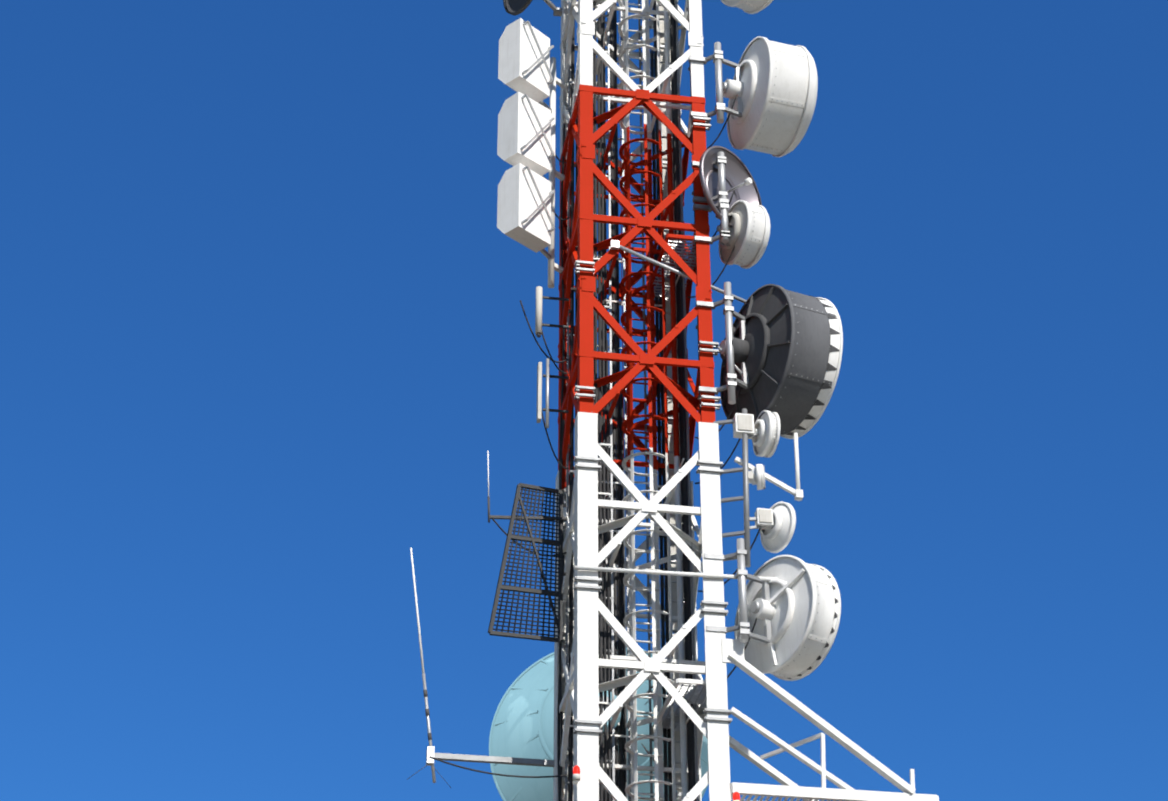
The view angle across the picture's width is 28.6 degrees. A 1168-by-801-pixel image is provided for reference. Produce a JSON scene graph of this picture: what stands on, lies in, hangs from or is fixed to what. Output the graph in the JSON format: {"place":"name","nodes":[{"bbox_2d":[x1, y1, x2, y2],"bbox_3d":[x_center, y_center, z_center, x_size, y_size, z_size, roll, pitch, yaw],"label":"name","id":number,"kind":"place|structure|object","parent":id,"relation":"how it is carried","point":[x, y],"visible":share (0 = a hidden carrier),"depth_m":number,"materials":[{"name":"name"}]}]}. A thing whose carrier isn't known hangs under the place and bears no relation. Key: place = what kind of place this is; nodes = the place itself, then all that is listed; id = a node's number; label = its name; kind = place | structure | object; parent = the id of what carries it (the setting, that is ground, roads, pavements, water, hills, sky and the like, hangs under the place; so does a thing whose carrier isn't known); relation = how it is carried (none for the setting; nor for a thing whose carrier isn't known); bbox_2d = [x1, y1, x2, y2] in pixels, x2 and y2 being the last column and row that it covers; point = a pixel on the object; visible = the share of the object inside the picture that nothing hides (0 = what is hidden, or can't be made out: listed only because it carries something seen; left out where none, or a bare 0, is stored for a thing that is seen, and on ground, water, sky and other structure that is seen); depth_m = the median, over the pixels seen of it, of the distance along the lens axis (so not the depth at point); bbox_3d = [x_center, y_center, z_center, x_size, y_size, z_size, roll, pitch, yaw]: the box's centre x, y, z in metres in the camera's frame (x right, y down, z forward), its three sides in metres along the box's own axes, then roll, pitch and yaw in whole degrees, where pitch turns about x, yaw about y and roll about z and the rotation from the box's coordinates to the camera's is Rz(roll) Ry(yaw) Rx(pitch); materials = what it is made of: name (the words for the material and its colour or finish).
{"place":"outdoors","nodes":[
{"label":"outdoors","id":0,"kind":"place"},
{"bbox_2d":[0,0,1167,800],"label":"sky","id":1,"kind":"structure","parent":0,"point":[267,341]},
{"bbox_3d":[0.734,16.271,23.772,3.200,0.340,3.200,5,-31,-8],"label":"tower foundation","id":2,"kind":"object","parent":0,"visible":0},
{"bbox_2d":[553,0,731,800],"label":"lattice tower","id":3,"kind":"structure","parent":2,"relation":"on","point":[583,688],"depth_m":32.32,"materials":[{"name":"red metal"}]},
{"bbox_2d":[408,451,567,787],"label":"whip antennas","id":4,"kind":"object","parent":3,"relation":"attached to","point":[430,750],"visible":1,"depth_m":31.25,"materials":[{"name":"metal"}]},
{"bbox_2d":[488,483,565,642],"bbox_3d":[-0.767,2.225,31.817,1.113,2.382,0.119,10,-32,-17],"label":"screen panel","id":5,"kind":"object","parent":3,"relation":"attached to","point":[558,621],"visible":0.96,"depth_m":31.76,"materials":[{"name":"grey metal"}]},
{"bbox_2d":[497,18,565,287],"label":"panel antennas","id":6,"kind":"object","parent":3,"relation":"attached to","point":[526,147],"visible":0.98,"depth_m":34.93,"materials":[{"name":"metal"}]},
{"bbox_2d":[503,0,562,16],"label":"dish antenna","id":7,"kind":"object","parent":3,"relation":"attached to","point":[514,7],"visible":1,"depth_m":36.44,"materials":[{"name":"metal"}]},
{"bbox_2d":[535,286,568,427],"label":"panel antennas","id":8,"kind":"object","parent":3,"relation":"attached to","point":[539,324],"visible":1,"depth_m":33.32,"materials":[{"name":"white"}]},
{"bbox_2d":[429,0,760,800],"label":"feeder cables","id":9,"kind":"object","parent":3,"relation":"attached to","point":[613,598],"visible":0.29,"depth_m":33.52,"materials":[{"name":"rubber"}]},
{"bbox_2d":[489,646,707,800],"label":"dish antenna","id":10,"kind":"object","parent":3,"relation":"attached to","point":[522,725],"visible":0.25,"depth_m":32.10,"materials":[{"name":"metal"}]},
{"bbox_2d":[618,0,687,800],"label":"ladder with cage","id":11,"kind":"object","parent":3,"relation":"attached to","point":[654,588],"visible":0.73,"depth_m":33.38,"materials":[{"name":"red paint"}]},
{"bbox_2d":[573,765,739,800],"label":"warning lights","id":12,"kind":"object","parent":3,"relation":"attached to","point":[576,778],"visible":1,"depth_m":29.05,"materials":[{"name":"red"}]},
{"bbox_2d":[574,240,802,580],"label":"dish struts and radios","id":13,"kind":"object","parent":3,"relation":"attached to","point":[743,425],"visible":0.77,"depth_m":31.74,"materials":[{"name":"white metal"}]},
{"bbox_2d":[752,464,765,489],"bbox_3d":[2.400,1.063,31.805,0.232,0.360,0.360,-3,-31,5],"label":"small dish antenna","id":14,"kind":"object","parent":13,"relation":"attached to","point":[759,476],"visible":0.92,"depth_m":31.67,"materials":[{"name":"metal"}]},
{"bbox_2d":[752,410,779,457],"bbox_3d":[2.517,0.467,32.196,0.390,0.660,0.671,5,-31,-8],"label":"small dish antenna","id":15,"kind":"object","parent":13,"relation":"attached to","point":[765,440],"visible":1,"depth_m":32.01,"materials":[{"name":"metal"}]},
{"bbox_2d":[760,501,795,552],"bbox_3d":[2.571,1.710,31.461,0.302,0.720,0.720,19,-35,-28],"label":"small dish antenna","id":16,"kind":"object","parent":13,"relation":"attached to","point":[777,537],"visible":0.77,"depth_m":31.33,"materials":[{"name":"metal"}]},
{"bbox_2d":[691,146,761,227],"bbox_3d":[2.202,-3.151,34.309,1.161,1.420,0.922,5,-31,-8],"label":"dish antenna","id":17,"kind":"object","parent":3,"relation":"attached to","point":[724,171],"visible":0.71,"depth_m":34.40,"materials":[{"name":"metal"}]},
{"bbox_2d":[693,195,769,268],"bbox_3d":[2.278,-2.458,34.080,1.100,0.980,0.958,-11,-32,18],"label":"drum antenna","id":18,"kind":"object","parent":3,"relation":"attached to","point":[747,234],"visible":0.94,"depth_m":33.76,"materials":[{"name":"metal"}]},
{"bbox_2d":[721,0,772,13],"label":"dish antenna","id":19,"kind":"object","parent":3,"relation":"attached to","point":[751,6],"visible":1,"depth_m":36.87,"materials":[{"name":"metal"}]},
{"bbox_2d":[688,36,817,156],"bbox_3d":[2.834,-4.705,35.377,1.817,1.760,1.762,-19,-35,29],"label":"drum antenna","id":20,"kind":"object","parent":3,"relation":"attached to","point":[773,85],"visible":1,"depth_m":34.85,"materials":[{"name":"metal"}]},
{"bbox_2d":[696,282,842,438],"bbox_3d":[2.492,-0.643,32.985,1.762,2.120,2.120,14,-33,-22],"label":"drum antenna","id":21,"kind":"object","parent":3,"relation":"attached to","point":[781,348],"visible":0.88,"depth_m":32.43,"materials":[{"name":"metal"}]},
{"bbox_2d":[704,538,840,680],"bbox_3d":[2.466,2.865,31.045,1.761,1.774,1.679,5,-31,-8],"label":"white dish","id":22,"kind":"object","parent":3,"relation":"attached to","point":[794,608],"visible":0.98,"depth_m":30.64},
{"bbox_2d":[705,638,938,800],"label":"service platform","id":23,"kind":"structure","parent":3,"relation":"attached to","point":[733,651],"depth_m":29.93,"materials":[{"name":"white paint"}]}
]}

